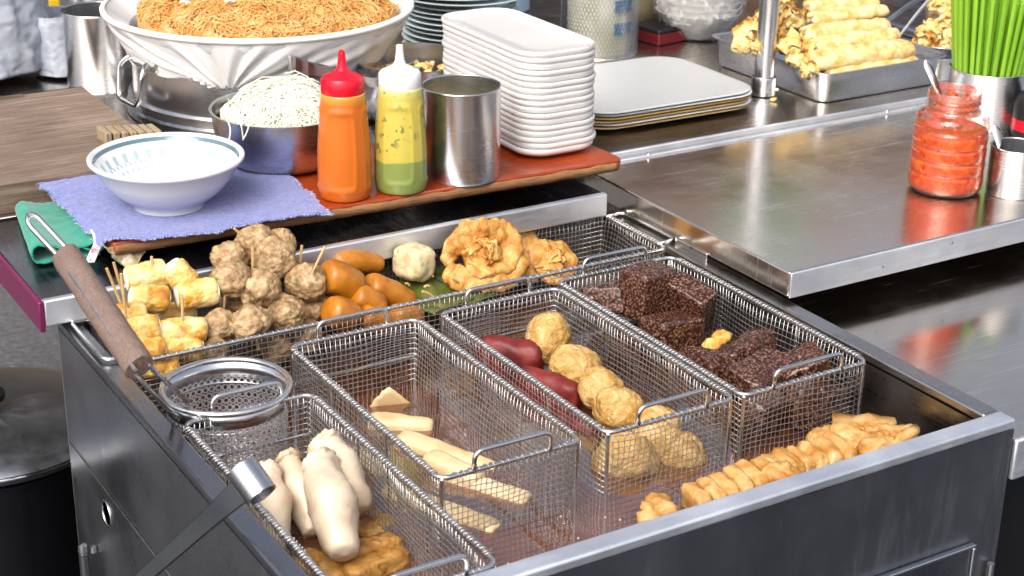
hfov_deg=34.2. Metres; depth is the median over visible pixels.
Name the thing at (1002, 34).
chopstick
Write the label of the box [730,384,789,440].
rice cake
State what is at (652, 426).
fish ball
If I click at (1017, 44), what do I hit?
chopstick
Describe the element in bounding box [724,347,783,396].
rice cake
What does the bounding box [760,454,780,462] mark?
fried tofu slice
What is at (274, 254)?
meatball
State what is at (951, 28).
chopstick
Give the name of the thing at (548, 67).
rectangular plate
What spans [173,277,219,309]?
fish roll
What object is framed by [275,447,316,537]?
king oyster mushroom
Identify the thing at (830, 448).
fried tofu slice
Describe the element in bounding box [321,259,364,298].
braised sausage
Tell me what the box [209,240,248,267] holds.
meatball
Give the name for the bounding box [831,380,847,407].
rice cake
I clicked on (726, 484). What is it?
fried tofu slice
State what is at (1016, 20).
chopstick
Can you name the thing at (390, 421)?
radish stick
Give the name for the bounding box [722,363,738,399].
rice cake
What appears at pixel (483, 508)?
broth bubbles
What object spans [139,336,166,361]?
fish roll
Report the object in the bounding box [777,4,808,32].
fried pastry
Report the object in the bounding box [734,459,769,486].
fried tofu slice
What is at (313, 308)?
meatball
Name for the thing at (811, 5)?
spring roll
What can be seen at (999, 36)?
chopstick
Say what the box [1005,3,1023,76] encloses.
chopstick
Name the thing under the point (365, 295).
braised sausage
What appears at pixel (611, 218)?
wire basket
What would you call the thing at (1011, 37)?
chopstick
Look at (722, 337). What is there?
fried bit
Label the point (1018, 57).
chopstick
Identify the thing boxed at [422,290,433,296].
ginger shred
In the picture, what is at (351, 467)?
king oyster mushroom
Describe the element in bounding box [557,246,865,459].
wire basket
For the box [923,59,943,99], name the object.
spoon
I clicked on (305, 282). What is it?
meatball
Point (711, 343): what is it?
fried bit
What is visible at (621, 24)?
blue label
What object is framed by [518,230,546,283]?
fried skin curl
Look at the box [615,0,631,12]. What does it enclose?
blue label
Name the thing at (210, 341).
meatball
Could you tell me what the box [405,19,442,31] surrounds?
round plate
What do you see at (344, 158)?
sauce bottle
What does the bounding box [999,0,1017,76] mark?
chopstick
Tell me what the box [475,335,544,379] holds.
pork roll
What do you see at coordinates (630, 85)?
flat tray
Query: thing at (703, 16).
plastic film
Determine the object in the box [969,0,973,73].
chopstick
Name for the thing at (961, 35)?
chopstick
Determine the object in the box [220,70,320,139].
white shreds
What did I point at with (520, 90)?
rectangular plate
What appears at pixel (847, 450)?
fried tofu slice
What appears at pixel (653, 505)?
fried tofu pouch
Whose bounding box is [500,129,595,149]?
rectangular plate
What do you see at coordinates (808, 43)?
fried pastry
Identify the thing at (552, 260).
fried skin lump
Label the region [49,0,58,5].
carton
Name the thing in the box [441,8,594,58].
rectangular plate
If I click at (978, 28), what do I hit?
chopstick
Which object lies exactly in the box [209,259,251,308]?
meatball
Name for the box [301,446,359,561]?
king oyster mushroom
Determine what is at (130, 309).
fish roll
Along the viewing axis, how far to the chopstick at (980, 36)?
2.56 m
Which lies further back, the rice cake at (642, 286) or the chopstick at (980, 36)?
the chopstick at (980, 36)
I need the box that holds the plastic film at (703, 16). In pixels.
[661,2,745,40]
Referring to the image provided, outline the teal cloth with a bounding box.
[15,201,103,263]
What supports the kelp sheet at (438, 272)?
in the wire basket at (611, 218)
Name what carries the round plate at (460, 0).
on the round plate at (464, 3)
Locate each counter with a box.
[0,0,947,221]
[607,203,1023,575]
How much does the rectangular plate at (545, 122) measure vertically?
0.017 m
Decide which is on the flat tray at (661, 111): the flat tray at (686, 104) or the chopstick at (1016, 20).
the flat tray at (686, 104)
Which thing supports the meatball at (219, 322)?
in the wire basket at (611, 218)
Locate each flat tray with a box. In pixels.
[593,56,750,113]
[593,104,747,128]
[594,89,751,116]
[594,97,748,122]
[594,97,750,125]
[595,94,750,119]
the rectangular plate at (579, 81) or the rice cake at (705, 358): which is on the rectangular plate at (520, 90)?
the rectangular plate at (579, 81)
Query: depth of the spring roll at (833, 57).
2.79 m
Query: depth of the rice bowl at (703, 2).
3.06 m
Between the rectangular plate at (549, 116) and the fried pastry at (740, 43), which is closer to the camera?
the rectangular plate at (549, 116)
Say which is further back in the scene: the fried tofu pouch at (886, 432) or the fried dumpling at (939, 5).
the fried dumpling at (939, 5)
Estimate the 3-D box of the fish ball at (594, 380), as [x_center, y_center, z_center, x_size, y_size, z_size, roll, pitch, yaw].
[0.105,0.118,1.949,0.058,0.052,0.053,-12,26,-29]
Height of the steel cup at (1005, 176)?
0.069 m
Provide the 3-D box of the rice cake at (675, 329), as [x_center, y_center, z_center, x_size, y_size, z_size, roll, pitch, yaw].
[0.200,0.055,2.088,0.081,0.051,0.051,-16,28,-36]
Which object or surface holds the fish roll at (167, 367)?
in the wire basket at (611, 218)
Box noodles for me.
[137,0,398,38]
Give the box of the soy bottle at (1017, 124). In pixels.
[1010,90,1023,137]
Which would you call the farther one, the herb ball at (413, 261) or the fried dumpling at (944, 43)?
the fried dumpling at (944, 43)
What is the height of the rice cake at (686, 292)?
0.083 m
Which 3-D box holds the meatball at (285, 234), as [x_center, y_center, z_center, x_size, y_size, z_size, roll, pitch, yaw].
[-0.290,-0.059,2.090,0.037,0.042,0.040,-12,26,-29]
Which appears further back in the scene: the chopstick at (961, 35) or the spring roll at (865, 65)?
the spring roll at (865, 65)
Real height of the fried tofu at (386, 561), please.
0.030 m
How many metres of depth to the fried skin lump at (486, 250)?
2.18 m
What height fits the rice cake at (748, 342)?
0.048 m
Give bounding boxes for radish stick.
[350,445,385,474]
[367,412,433,430]
[381,484,500,531]
[393,430,494,469]
[422,449,485,485]
[444,476,532,503]
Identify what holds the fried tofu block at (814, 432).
on the broth
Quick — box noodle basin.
[99,0,413,89]
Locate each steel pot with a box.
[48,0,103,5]
[60,1,132,94]
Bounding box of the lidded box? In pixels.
[631,17,687,45]
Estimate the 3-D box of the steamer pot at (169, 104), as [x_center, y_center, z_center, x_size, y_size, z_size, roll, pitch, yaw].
[-0.414,-0.364,2.676,0.456,0.136,0.433,-12,26,-29]
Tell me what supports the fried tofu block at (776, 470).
on the broth
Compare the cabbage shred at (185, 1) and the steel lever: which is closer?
the steel lever
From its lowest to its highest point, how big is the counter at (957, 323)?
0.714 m
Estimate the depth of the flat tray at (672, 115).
2.63 m
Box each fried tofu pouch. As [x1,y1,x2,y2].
[636,492,679,523]
[829,412,896,449]
[856,423,913,454]
[878,424,919,448]
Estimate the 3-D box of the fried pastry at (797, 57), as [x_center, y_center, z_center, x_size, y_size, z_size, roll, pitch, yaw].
[0.474,-0.380,2.758,0.044,0.045,0.040,8,23,16]
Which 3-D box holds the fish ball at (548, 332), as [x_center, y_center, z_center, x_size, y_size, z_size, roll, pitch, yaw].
[0.044,0.062,2.050,0.061,0.068,0.058,-12,26,-29]
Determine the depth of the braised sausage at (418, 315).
2.07 m
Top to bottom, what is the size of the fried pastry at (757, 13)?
0.058 m
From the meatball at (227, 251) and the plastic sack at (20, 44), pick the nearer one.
the meatball at (227, 251)
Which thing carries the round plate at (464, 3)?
on the round plate at (443, 8)
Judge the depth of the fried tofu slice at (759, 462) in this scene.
1.78 m
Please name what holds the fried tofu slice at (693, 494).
on the broth
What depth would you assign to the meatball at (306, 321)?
2.04 m
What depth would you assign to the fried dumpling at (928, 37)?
2.99 m
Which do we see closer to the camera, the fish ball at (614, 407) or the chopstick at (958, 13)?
the fish ball at (614, 407)
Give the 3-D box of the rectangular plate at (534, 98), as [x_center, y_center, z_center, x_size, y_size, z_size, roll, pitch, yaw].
[0.006,-0.309,2.429,0.128,0.017,0.272,-12,26,-29]
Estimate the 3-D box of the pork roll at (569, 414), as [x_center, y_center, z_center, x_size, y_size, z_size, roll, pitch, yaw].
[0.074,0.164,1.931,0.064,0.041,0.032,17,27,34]
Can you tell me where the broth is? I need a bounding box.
[136,267,856,575]
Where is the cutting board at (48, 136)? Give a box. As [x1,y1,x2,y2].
[0,86,131,214]
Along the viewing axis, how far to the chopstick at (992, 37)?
2.56 m
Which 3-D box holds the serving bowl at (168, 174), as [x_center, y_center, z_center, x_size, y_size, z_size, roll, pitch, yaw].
[-0.440,-0.139,2.129,0.198,0.068,0.198,-12,26,-29]
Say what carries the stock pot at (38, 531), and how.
on the road
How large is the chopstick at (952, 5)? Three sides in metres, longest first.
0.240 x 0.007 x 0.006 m
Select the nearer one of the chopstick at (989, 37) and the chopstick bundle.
the chopstick at (989, 37)
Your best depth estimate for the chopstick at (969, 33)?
2.58 m
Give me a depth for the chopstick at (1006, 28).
2.57 m
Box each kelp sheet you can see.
[400,277,475,314]
[433,264,498,304]
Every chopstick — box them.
[951,0,953,67]
[951,10,951,46]
[954,0,957,69]
[957,0,958,27]
[958,0,963,71]
[963,0,969,72]
[968,0,971,72]
[969,0,972,66]
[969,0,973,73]
[970,0,978,74]
[975,0,980,67]
[975,0,985,74]
[980,0,986,75]
[981,0,990,75]
[983,0,995,75]
[987,0,997,76]
[989,0,999,72]
[989,0,1002,76]
[991,0,1007,76]
[996,0,1008,75]
[996,0,1009,76]
[997,0,1012,76]
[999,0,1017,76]
[1004,2,1018,76]
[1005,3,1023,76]
[1009,0,1023,53]
[1010,1,1023,73]
[1010,16,1023,76]
[1011,24,1023,76]
[1016,46,1023,75]
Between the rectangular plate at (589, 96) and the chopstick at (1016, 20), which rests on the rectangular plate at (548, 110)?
the rectangular plate at (589, 96)
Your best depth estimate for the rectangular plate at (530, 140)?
2.34 m
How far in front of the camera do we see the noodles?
2.51 m
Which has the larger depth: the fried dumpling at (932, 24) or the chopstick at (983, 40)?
the fried dumpling at (932, 24)
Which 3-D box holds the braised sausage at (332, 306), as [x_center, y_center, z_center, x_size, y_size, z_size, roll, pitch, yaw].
[-0.209,0.031,2.038,0.048,0.046,0.048,-12,26,-29]
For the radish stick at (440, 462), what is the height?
0.032 m
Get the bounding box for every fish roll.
[105,267,170,313]
[112,262,147,318]
[123,256,168,290]
[127,314,161,337]
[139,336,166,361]
[142,357,178,378]
[152,302,196,319]
[160,294,207,340]
[165,258,198,290]
[165,337,203,361]
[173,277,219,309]
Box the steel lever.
[134,457,275,575]
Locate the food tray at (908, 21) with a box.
[880,0,943,40]
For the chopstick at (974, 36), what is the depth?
2.56 m
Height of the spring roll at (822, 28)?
0.032 m
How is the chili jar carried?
on the steel worktop at (798, 211)
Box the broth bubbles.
[291,403,726,563]
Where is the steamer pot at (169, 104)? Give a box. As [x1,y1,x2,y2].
[116,14,386,134]
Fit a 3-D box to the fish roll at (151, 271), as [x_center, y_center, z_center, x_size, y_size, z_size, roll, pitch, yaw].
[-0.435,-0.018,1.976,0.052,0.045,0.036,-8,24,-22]
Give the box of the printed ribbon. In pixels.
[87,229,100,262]
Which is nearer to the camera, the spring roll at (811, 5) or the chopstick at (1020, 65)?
the chopstick at (1020, 65)
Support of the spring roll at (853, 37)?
on the spring roll at (833, 57)
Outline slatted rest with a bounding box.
[96,124,161,143]
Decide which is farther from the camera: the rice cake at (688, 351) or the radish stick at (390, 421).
the rice cake at (688, 351)
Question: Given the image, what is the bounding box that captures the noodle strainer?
[25,212,292,479]
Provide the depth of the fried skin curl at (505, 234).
2.19 m
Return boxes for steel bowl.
[208,92,317,174]
[358,42,443,120]
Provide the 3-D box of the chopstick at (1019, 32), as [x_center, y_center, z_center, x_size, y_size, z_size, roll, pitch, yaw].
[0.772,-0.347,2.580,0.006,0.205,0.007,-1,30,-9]
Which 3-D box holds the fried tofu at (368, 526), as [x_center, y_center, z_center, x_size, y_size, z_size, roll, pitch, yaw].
[-0.148,0.247,1.720,0.062,0.033,0.056,21,30,40]
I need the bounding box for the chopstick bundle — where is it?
[567,0,632,56]
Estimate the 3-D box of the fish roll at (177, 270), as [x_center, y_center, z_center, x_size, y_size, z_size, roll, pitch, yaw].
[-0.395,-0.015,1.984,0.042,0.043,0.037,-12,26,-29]
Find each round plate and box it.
[402,26,442,41]
[402,31,441,43]
[404,24,443,35]
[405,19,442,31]
[408,15,441,26]
[410,6,517,20]
[413,3,515,15]
[414,0,516,5]
[414,0,517,11]
[443,0,477,0]
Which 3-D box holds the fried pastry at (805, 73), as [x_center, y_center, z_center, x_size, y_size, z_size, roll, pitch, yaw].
[0.492,-0.359,2.750,0.032,0.036,0.036,8,24,17]
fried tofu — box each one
[295,547,328,573]
[317,558,343,575]
[328,531,404,565]
[341,546,410,575]
[358,504,396,536]
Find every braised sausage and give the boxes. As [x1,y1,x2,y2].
[320,296,361,331]
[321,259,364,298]
[334,250,384,273]
[350,285,386,307]
[358,304,393,334]
[365,273,416,306]
[390,303,424,326]
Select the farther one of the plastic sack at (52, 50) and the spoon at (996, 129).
the plastic sack at (52, 50)
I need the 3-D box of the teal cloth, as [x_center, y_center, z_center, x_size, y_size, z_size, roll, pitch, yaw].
[-0.585,-0.079,2.126,0.089,0.028,0.194,-9,25,-23]
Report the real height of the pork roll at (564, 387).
0.053 m
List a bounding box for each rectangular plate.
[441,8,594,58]
[442,23,594,64]
[442,39,593,82]
[442,57,592,101]
[443,29,594,70]
[443,34,594,76]
[443,46,595,88]
[443,51,594,95]
[443,68,593,113]
[443,74,593,119]
[444,64,594,107]
[500,109,593,125]
[500,113,594,131]
[500,120,593,137]
[500,126,592,143]
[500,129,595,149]
[500,137,592,156]
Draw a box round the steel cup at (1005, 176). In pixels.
[985,137,1023,199]
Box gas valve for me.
[78,542,96,575]
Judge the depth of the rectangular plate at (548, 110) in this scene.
2.33 m
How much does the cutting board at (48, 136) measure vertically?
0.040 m
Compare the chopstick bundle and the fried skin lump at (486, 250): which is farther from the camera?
the chopstick bundle
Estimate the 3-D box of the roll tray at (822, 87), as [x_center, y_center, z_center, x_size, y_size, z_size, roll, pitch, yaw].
[0.548,-0.399,2.908,0.289,0.054,0.313,-12,26,-29]
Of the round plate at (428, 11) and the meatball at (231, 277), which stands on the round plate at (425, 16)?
the round plate at (428, 11)
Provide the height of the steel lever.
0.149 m
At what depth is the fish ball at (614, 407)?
1.87 m
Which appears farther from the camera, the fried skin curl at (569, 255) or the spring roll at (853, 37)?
the spring roll at (853, 37)
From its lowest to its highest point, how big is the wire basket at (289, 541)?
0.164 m
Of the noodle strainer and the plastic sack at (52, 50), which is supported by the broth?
the noodle strainer
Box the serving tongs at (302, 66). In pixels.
[288,55,423,86]
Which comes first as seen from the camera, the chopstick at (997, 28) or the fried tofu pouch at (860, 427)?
the fried tofu pouch at (860, 427)
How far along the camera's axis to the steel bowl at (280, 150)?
2.23 m
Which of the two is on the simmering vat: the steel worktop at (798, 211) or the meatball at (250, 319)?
the steel worktop at (798, 211)
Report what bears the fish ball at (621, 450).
in the wire basket at (474, 339)
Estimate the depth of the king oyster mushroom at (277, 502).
1.65 m
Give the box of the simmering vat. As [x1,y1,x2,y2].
[57,209,1014,575]
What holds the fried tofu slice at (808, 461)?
on the broth
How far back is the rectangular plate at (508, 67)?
2.32 m
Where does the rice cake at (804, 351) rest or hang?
on the rice cake
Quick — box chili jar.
[908,83,989,196]
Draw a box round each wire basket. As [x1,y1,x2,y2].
[71,211,673,414]
[183,381,495,575]
[290,307,580,548]
[440,276,732,499]
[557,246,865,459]
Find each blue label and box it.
[614,21,630,34]
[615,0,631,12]
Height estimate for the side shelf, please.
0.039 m
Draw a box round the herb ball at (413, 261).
[393,242,435,281]
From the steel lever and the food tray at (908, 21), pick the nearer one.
the steel lever
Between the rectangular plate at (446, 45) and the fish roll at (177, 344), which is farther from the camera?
the rectangular plate at (446, 45)
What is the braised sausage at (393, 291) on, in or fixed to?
in the wire basket at (611, 218)
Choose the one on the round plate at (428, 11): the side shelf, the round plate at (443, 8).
the round plate at (443, 8)
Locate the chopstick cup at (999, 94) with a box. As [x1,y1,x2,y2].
[946,62,1023,131]
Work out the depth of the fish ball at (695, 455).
1.84 m
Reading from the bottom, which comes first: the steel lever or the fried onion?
the steel lever
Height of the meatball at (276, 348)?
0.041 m
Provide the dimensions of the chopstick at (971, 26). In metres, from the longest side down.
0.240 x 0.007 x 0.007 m
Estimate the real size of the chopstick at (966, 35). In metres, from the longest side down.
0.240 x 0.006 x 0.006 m
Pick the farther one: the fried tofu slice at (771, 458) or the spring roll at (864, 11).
the spring roll at (864, 11)
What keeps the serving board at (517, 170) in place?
on the side shelf
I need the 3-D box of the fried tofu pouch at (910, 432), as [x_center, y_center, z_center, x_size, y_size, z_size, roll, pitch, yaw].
[0.417,0.168,1.795,0.087,0.017,0.018,-20,30,-41]
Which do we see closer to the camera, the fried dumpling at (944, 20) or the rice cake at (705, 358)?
the rice cake at (705, 358)
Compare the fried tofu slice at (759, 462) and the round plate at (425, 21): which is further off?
the round plate at (425, 21)
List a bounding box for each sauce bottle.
[317,50,371,202]
[374,44,427,195]
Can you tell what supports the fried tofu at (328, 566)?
in the wire basket at (289, 541)
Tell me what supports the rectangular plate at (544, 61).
on the rectangular plate at (548, 67)
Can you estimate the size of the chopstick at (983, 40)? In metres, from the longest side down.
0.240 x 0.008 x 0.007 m
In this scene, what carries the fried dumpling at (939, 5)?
on the food tray at (908, 21)
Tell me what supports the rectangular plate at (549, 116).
on the rectangular plate at (545, 122)
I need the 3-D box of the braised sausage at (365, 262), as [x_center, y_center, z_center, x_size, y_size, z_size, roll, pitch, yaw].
[-0.199,-0.034,2.144,0.074,0.040,0.034,-12,26,-29]
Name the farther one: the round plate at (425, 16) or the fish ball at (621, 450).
the round plate at (425, 16)
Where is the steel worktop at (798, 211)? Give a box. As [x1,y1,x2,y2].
[584,102,1023,297]
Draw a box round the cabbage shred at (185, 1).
[180,0,190,4]
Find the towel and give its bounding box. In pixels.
[37,167,333,245]
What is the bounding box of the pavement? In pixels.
[0,0,583,369]
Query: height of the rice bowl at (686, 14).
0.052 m
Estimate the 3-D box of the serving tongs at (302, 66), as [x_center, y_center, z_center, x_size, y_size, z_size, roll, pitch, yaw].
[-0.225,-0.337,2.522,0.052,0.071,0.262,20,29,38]
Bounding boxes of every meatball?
[204,307,234,340]
[204,337,229,358]
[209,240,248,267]
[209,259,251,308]
[219,297,242,312]
[231,303,272,349]
[233,223,278,265]
[240,267,281,307]
[251,235,296,278]
[260,333,291,364]
[265,292,307,332]
[272,228,296,248]
[280,245,302,288]
[284,246,326,302]
[289,318,323,353]
[304,295,328,321]
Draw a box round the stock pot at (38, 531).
[0,367,80,575]
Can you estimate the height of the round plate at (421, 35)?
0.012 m
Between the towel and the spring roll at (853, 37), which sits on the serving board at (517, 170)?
the towel
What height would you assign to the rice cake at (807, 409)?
0.060 m
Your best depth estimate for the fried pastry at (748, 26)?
2.81 m
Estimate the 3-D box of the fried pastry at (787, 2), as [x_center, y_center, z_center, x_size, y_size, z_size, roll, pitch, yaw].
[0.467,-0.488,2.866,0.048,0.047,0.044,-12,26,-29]
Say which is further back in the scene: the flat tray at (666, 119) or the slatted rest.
the flat tray at (666, 119)
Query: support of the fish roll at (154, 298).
in the wire basket at (611, 218)
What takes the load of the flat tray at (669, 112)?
on the flat tray at (672, 115)
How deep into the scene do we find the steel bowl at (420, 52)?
2.67 m
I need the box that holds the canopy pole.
[750,0,779,96]
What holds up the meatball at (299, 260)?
in the wire basket at (611, 218)
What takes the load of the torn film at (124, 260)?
hanging from the serving board at (517, 170)
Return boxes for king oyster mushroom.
[249,459,292,548]
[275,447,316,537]
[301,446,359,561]
[307,428,372,515]
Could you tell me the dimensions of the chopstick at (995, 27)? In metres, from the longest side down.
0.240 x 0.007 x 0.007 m
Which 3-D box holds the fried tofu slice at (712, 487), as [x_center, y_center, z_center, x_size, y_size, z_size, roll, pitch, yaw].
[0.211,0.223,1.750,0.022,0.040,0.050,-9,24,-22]
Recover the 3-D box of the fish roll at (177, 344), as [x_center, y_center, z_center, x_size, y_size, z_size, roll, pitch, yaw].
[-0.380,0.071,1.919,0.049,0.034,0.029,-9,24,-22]
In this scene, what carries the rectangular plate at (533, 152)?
on the serving board at (517, 170)
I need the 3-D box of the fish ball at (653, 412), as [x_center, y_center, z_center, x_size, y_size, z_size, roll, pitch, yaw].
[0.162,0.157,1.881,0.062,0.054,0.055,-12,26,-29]
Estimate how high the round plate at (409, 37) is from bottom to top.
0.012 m
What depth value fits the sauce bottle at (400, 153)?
2.17 m
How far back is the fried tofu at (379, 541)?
1.65 m
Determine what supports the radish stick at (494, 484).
in the wire basket at (364, 413)
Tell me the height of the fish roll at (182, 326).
0.063 m
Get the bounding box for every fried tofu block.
[761,460,800,481]
[805,424,829,441]
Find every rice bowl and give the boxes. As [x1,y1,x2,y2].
[632,0,660,21]
[656,0,742,18]
[656,5,742,40]
[659,0,742,12]
[664,0,737,5]
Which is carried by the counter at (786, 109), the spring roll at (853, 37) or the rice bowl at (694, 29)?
the rice bowl at (694, 29)
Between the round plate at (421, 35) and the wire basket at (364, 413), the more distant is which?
the round plate at (421, 35)
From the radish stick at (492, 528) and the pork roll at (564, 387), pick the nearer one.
the radish stick at (492, 528)
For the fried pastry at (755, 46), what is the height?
0.042 m
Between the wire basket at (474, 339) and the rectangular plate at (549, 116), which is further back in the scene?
the rectangular plate at (549, 116)
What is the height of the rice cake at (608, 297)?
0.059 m
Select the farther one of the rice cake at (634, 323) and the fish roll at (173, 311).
the rice cake at (634, 323)
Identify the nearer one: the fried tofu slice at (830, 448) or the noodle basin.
the fried tofu slice at (830, 448)
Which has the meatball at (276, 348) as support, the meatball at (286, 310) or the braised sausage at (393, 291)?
the meatball at (286, 310)
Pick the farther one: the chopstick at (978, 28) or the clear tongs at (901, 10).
the clear tongs at (901, 10)
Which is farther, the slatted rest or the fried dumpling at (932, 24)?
the fried dumpling at (932, 24)
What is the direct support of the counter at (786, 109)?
on the pavement
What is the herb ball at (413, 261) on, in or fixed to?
on the kelp sheet at (437, 287)
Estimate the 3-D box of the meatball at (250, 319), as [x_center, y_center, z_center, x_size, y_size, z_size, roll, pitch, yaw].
[-0.308,0.044,1.966,0.052,0.055,0.052,-12,26,-29]
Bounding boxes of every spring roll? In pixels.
[799,17,890,36]
[803,0,879,12]
[806,3,888,23]
[808,39,915,72]
[811,27,900,49]
[823,56,918,73]
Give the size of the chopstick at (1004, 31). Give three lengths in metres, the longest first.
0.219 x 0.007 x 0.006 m
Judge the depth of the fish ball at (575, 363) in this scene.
1.97 m
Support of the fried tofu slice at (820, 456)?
on the broth
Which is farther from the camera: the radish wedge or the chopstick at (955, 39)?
the chopstick at (955, 39)
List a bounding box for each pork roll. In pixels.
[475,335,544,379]
[514,365,583,408]
[552,407,597,434]
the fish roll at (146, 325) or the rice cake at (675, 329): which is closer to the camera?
the fish roll at (146, 325)
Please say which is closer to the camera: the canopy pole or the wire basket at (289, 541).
the wire basket at (289, 541)
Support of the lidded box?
on the counter at (786, 109)
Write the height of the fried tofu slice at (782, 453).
0.041 m
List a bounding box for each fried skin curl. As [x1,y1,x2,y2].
[440,216,523,278]
[442,250,529,293]
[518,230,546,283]
[529,238,578,285]
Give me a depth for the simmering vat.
1.75 m
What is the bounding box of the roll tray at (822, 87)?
[712,21,946,101]
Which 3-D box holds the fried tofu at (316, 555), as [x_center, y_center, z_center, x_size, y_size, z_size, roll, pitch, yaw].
[-0.195,0.278,1.645,0.048,0.029,0.043,13,25,26]
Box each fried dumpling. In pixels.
[913,28,937,46]
[915,18,942,41]
[926,0,950,11]
[934,10,950,36]
[936,37,951,48]
[942,27,950,38]
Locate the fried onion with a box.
[375,60,443,71]
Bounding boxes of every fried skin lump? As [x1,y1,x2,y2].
[461,235,502,265]
[534,248,566,275]
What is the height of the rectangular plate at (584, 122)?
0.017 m
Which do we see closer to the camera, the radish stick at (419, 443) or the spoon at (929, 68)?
the radish stick at (419, 443)
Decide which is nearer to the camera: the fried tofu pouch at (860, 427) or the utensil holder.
the fried tofu pouch at (860, 427)
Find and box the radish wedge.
[370,387,409,406]
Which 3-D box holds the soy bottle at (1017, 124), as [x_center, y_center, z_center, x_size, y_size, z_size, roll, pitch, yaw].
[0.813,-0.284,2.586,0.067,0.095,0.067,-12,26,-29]
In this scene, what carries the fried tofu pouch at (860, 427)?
on the broth
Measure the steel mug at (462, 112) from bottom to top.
0.128 m
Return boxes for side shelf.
[0,178,606,332]
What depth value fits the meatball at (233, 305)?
2.01 m
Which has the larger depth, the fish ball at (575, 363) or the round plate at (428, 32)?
the round plate at (428, 32)
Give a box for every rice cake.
[580,285,623,314]
[610,320,642,349]
[618,259,676,320]
[636,310,704,350]
[664,345,700,384]
[667,271,716,331]
[691,347,726,385]
[714,328,778,365]
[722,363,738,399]
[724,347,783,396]
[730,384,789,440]
[775,339,835,384]
[783,380,835,430]
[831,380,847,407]
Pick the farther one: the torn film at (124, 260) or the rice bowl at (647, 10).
the rice bowl at (647, 10)
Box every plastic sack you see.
[0,0,48,79]
[37,6,66,77]
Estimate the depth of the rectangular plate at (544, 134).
2.34 m
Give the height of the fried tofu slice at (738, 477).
0.046 m
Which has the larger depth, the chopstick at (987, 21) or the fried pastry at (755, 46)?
the fried pastry at (755, 46)
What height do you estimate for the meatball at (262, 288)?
0.051 m
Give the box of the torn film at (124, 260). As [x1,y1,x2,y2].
[103,246,146,266]
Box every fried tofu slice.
[681,482,711,508]
[695,476,727,499]
[707,472,739,494]
[722,464,753,491]
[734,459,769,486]
[750,456,770,470]
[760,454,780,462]
[771,447,805,472]
[786,445,815,471]
[796,441,829,467]
[811,436,843,463]
[822,431,858,458]
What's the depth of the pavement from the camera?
3.73 m
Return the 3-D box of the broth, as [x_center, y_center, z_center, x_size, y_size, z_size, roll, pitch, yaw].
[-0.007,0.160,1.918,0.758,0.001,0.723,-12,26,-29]
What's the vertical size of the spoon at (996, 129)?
0.066 m
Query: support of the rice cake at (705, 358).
in the wire basket at (688, 362)
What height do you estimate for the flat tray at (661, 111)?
0.007 m
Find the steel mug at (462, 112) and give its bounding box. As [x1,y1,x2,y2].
[421,74,501,186]
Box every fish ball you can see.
[525,311,572,365]
[548,344,602,382]
[578,366,624,408]
[591,430,660,477]
[592,385,643,429]
[631,405,680,432]
[636,421,682,462]
[663,431,706,466]
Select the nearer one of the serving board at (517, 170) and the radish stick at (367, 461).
the radish stick at (367, 461)
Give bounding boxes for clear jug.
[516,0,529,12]
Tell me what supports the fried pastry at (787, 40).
on the roll tray at (822, 87)
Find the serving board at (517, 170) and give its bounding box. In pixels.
[65,144,620,254]
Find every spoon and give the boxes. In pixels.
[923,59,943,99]
[992,124,1003,149]
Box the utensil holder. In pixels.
[560,0,639,60]
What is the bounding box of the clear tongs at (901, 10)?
[887,0,921,21]
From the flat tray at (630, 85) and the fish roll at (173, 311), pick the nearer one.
the fish roll at (173, 311)
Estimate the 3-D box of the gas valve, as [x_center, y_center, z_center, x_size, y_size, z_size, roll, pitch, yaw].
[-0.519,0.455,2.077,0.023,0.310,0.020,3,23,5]
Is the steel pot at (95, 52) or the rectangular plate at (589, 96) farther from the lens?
the steel pot at (95, 52)
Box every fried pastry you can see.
[730,34,752,54]
[732,16,757,38]
[748,38,763,55]
[753,9,781,28]
[776,27,803,55]
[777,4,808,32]
[779,0,796,8]
[784,46,809,68]
[800,61,819,79]
[801,34,816,50]
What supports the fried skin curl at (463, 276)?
on the kelp sheet at (438, 272)
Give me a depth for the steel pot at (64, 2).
3.13 m
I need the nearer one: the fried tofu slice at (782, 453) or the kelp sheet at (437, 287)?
the fried tofu slice at (782, 453)
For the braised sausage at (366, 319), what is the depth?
2.05 m
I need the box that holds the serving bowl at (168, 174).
[86,132,244,215]
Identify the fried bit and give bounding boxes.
[701,338,720,348]
[711,329,731,345]

